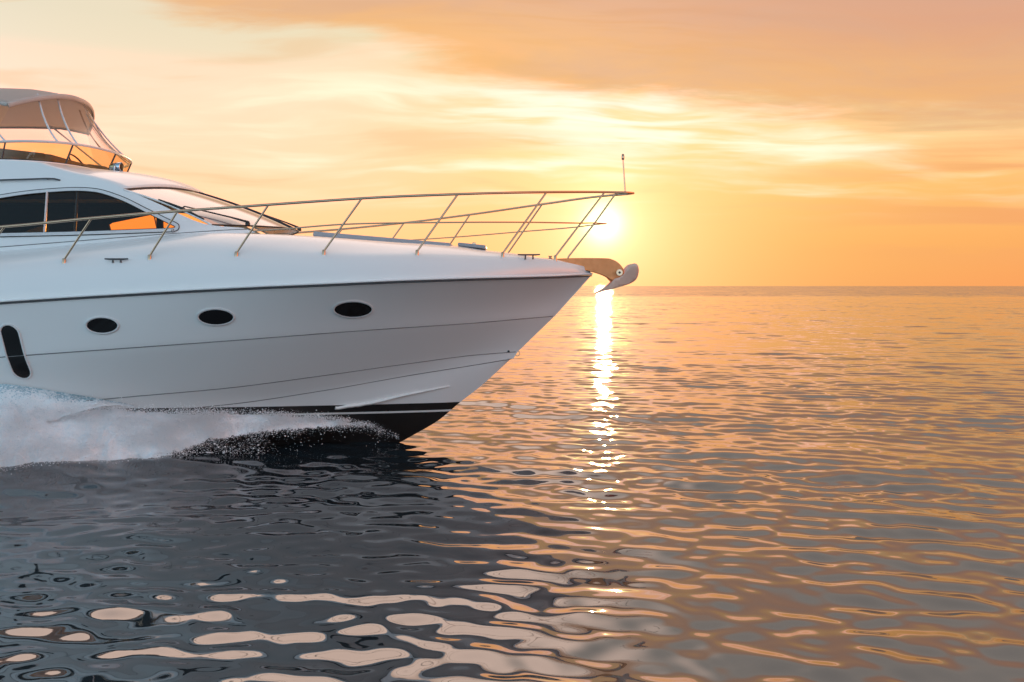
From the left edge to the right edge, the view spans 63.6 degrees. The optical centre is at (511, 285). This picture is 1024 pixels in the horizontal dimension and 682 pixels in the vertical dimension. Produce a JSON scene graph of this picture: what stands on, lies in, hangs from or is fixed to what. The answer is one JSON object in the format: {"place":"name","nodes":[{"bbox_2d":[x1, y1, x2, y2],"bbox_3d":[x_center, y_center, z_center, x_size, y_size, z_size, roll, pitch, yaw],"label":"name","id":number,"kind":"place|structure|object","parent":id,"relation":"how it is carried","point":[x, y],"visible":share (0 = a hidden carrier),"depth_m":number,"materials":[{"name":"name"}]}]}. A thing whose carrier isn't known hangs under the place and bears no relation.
{"place":"outdoors","nodes":[
{"label":"outdoors","id":0,"kind":"place"},
{"bbox_2d":[0,286,1023,681],"bbox_3d":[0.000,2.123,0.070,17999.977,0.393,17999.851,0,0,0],"label":"sea","id":1,"kind":"structure","parent":0,"point":[718,484],"depth_m":7.63,"materials":[{"name":"black liquid"}]},
{"bbox_2d":[0,382,398,472],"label":"bow spray","id":2,"kind":"object","parent":1,"relation":"on","point":[37,425],"visible":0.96,"depth_m":9.85,"materials":[{"name":"white liquid"}]},
{"bbox_2d":[0,88,634,449],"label":"motor yacht","id":3,"kind":"object","parent":1,"relation":"on","point":[226,306],"visible":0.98,"depth_m":10.07,"materials":[{"name":"white paint"}]},
{"bbox_2d":[313,231,452,245],"bbox_3d":[-1.721,-0.608,11.600,1.824,0.226,1.400,0,0,0],"label":"sun pad","id":4,"kind":"object","parent":3,"relation":"on","point":[338,235],"visible":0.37,"depth_m":10.90,"materials":[{"name":"grey fabric"}]},
{"bbox_2d":[595,263,638,292],"bbox_3d":[1.148,-0.137,11.600,1.214,0.486,0.401,0,0,0],"label":"anchor","id":5,"kind":"object","parent":3,"relation":"hanging from","point":[630,274],"visible":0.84,"depth_m":11.47,"materials":[{"name":"silver metal"}]},
{"bbox_2d":[0,0,1023,285],"label":"sky","id":6,"kind":"structure","parent":0,"point":[761,142],"materials":[{"name":"orange"}]}
]}

